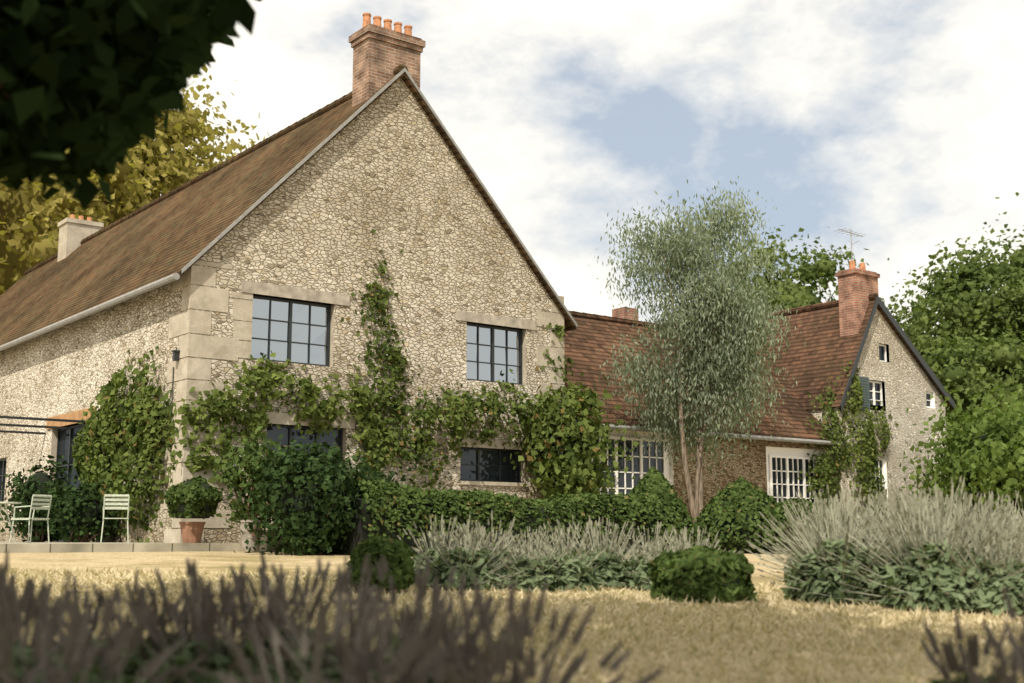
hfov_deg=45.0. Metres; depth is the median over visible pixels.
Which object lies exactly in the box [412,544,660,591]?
lavender mounds
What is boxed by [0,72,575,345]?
house roof
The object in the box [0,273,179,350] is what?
house gutter
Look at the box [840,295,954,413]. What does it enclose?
bay verge
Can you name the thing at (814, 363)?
bay roof
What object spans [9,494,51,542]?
garden chair
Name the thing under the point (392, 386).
ivy column
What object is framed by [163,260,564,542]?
house quoins
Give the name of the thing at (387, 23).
chimney pots
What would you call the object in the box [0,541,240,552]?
terrace
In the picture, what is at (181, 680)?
lavender plant
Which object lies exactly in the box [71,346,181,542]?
wall vine
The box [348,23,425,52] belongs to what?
chimney cap
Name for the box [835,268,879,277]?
bay chimney cap
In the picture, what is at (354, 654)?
foreground lavender stalks
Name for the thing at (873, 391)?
bay window frames
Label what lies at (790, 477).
french window glass
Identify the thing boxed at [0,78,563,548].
house walls
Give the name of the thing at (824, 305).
bay ridge tiles
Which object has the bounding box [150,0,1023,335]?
sky
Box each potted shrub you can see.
[163,474,222,519]
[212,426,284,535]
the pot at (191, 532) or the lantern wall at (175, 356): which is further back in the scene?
the lantern wall at (175, 356)
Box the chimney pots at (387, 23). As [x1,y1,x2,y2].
[362,13,411,35]
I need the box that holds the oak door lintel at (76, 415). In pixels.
[46,407,96,429]
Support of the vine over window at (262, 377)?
attached to the house walls at (386, 166)
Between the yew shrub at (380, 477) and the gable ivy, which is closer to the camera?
the yew shrub at (380, 477)
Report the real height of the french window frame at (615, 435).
2.870 m
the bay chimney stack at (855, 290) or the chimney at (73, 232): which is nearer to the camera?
the bay chimney stack at (855, 290)
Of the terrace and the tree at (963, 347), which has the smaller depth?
the terrace
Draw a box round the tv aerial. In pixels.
[836,228,865,259]
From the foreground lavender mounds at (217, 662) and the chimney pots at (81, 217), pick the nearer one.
the foreground lavender mounds at (217, 662)
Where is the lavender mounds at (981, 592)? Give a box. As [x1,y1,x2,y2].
[780,533,1023,616]
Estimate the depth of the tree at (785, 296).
73.48 m
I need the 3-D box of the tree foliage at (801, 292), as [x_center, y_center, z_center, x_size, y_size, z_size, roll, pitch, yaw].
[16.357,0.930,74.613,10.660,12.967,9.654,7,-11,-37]
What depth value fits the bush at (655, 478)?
24.50 m
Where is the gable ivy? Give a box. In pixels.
[351,322,573,489]
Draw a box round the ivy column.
[335,229,425,477]
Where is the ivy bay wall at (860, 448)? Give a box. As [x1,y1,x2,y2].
[829,360,898,517]
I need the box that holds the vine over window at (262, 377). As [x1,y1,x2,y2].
[163,351,408,485]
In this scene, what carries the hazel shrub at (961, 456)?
on the lawn
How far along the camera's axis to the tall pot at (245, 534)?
21.69 m
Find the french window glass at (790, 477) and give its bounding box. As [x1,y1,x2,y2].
[772,457,818,503]
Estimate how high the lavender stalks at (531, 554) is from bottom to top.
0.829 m
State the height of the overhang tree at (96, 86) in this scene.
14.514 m
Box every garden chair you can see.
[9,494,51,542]
[100,494,129,542]
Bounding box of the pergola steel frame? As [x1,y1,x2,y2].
[0,416,85,434]
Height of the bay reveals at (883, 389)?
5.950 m
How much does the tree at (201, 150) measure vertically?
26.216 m
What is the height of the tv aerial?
2.000 m
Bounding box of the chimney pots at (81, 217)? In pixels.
[70,214,91,220]
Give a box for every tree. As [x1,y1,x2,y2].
[0,0,261,209]
[0,65,269,294]
[708,223,922,342]
[888,192,1023,367]
[913,314,1023,446]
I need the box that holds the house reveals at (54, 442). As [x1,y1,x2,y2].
[0,294,525,541]
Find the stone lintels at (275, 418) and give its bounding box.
[265,412,529,486]
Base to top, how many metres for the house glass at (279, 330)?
1.320 m
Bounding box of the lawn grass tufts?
[2,564,1023,682]
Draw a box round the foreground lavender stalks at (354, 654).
[0,550,1023,682]
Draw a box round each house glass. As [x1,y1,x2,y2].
[0,426,517,532]
[251,298,519,383]
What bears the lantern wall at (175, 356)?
attached to the house walls at (386, 166)
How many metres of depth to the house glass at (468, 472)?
27.86 m
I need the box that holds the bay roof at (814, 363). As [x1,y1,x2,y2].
[714,298,951,411]
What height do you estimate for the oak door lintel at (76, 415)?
0.280 m
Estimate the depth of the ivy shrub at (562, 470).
27.80 m
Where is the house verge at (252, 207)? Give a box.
[181,68,576,327]
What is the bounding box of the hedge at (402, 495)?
[332,478,663,556]
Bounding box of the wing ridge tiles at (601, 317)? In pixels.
[568,310,761,341]
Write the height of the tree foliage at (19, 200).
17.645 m
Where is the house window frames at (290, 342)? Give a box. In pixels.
[0,295,521,541]
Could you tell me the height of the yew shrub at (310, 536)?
2.370 m
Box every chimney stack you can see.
[352,38,420,106]
[838,273,878,336]
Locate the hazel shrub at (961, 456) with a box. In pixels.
[880,376,1023,534]
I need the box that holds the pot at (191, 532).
[179,522,205,542]
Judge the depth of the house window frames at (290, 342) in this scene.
27.80 m
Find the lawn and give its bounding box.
[0,549,1022,682]
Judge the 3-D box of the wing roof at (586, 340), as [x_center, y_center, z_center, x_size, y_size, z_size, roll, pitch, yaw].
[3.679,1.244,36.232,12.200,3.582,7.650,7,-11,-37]
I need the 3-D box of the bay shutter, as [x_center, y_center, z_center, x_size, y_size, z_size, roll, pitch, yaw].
[10.261,1.515,36.345,0.750,0.978,0.050,7,-11,-37]
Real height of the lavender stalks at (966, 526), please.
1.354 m
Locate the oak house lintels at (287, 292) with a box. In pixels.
[241,280,536,329]
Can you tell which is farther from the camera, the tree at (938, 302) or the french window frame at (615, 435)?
the tree at (938, 302)
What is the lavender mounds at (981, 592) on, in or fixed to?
on the lawn
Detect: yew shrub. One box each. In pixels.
[225,432,393,555]
[282,457,416,552]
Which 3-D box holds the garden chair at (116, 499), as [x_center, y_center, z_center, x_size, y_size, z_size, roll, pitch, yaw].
[-7.356,3.291,22.967,0.499,0.886,0.530,3,-9,-18]
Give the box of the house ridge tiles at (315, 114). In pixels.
[24,64,407,274]
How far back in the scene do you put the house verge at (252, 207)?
27.42 m
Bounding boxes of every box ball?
[347,534,415,591]
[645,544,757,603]
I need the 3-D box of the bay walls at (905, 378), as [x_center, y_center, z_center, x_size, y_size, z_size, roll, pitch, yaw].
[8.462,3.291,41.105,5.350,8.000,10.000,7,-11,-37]
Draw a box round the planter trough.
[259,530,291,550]
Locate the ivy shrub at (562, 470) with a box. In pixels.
[503,373,638,502]
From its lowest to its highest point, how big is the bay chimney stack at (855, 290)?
1.850 m
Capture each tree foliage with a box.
[0,111,201,289]
[729,249,836,309]
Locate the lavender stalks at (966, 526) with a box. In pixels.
[744,476,1023,605]
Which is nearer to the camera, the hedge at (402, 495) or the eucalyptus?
the hedge at (402, 495)
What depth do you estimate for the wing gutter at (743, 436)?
33.43 m
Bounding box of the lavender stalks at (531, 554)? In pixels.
[397,510,742,587]
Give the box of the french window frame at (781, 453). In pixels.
[766,447,824,502]
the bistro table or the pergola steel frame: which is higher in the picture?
the pergola steel frame
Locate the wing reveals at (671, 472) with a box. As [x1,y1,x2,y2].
[670,434,827,499]
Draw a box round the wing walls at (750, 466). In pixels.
[673,435,831,515]
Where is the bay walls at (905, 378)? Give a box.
[807,308,946,527]
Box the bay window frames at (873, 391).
[869,344,931,518]
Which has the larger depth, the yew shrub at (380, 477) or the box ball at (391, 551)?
the yew shrub at (380, 477)
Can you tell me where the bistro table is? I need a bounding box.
[0,502,21,542]
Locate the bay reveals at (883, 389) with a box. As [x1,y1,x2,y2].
[872,343,934,497]
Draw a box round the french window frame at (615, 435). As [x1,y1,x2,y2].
[590,429,670,494]
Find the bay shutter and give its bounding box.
[852,376,869,409]
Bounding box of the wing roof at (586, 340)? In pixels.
[564,317,833,440]
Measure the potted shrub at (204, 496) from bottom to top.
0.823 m
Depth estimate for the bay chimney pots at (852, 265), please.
37.60 m
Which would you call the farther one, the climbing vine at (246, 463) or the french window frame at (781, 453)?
the french window frame at (781, 453)
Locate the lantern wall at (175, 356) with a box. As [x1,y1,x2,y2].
[171,347,179,360]
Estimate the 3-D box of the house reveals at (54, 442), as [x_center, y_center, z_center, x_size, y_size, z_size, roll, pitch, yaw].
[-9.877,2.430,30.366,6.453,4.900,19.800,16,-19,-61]
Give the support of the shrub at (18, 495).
on the lawn
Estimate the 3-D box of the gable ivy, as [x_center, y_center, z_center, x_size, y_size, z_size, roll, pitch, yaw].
[-0.600,1.418,27.477,6.444,4.280,0.724,7,-11,-37]
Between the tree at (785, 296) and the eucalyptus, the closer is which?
the eucalyptus
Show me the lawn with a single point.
(211, 561)
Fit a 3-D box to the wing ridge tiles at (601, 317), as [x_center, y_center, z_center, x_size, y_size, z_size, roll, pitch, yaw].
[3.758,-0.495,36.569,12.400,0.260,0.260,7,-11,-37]
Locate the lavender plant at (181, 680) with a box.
[12,651,398,682]
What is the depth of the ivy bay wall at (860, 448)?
35.81 m
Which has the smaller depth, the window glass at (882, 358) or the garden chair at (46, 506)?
the garden chair at (46, 506)
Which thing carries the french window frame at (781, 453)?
in the wing walls at (750, 466)
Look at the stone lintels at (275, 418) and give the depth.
27.22 m
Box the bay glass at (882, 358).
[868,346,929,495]
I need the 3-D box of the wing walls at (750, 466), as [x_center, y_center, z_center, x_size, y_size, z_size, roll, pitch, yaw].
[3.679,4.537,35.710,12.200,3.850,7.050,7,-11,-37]
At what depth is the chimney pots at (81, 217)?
44.10 m
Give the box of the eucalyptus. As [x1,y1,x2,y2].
[594,175,816,525]
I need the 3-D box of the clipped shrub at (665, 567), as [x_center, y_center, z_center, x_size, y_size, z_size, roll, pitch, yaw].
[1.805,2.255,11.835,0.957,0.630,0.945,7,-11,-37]
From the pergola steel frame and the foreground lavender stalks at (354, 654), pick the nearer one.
the foreground lavender stalks at (354, 654)
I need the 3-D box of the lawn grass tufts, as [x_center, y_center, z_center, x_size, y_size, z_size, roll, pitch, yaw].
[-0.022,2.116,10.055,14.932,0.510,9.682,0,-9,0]
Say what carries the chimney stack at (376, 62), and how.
on the house walls at (386, 166)
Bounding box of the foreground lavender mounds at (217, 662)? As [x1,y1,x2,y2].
[0,626,994,682]
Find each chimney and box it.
[57,217,103,261]
[612,307,638,320]
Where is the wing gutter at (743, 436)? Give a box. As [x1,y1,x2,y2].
[603,424,846,445]
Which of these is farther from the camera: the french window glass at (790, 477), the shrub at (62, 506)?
the french window glass at (790, 477)
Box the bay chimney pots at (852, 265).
[849,260,865,269]
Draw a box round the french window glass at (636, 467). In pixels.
[593,439,662,494]
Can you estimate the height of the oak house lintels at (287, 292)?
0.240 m
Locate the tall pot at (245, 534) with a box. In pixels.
[239,520,262,550]
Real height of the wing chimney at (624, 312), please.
2.500 m
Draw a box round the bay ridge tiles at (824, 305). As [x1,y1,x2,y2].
[694,293,877,329]
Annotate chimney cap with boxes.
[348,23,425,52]
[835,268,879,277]

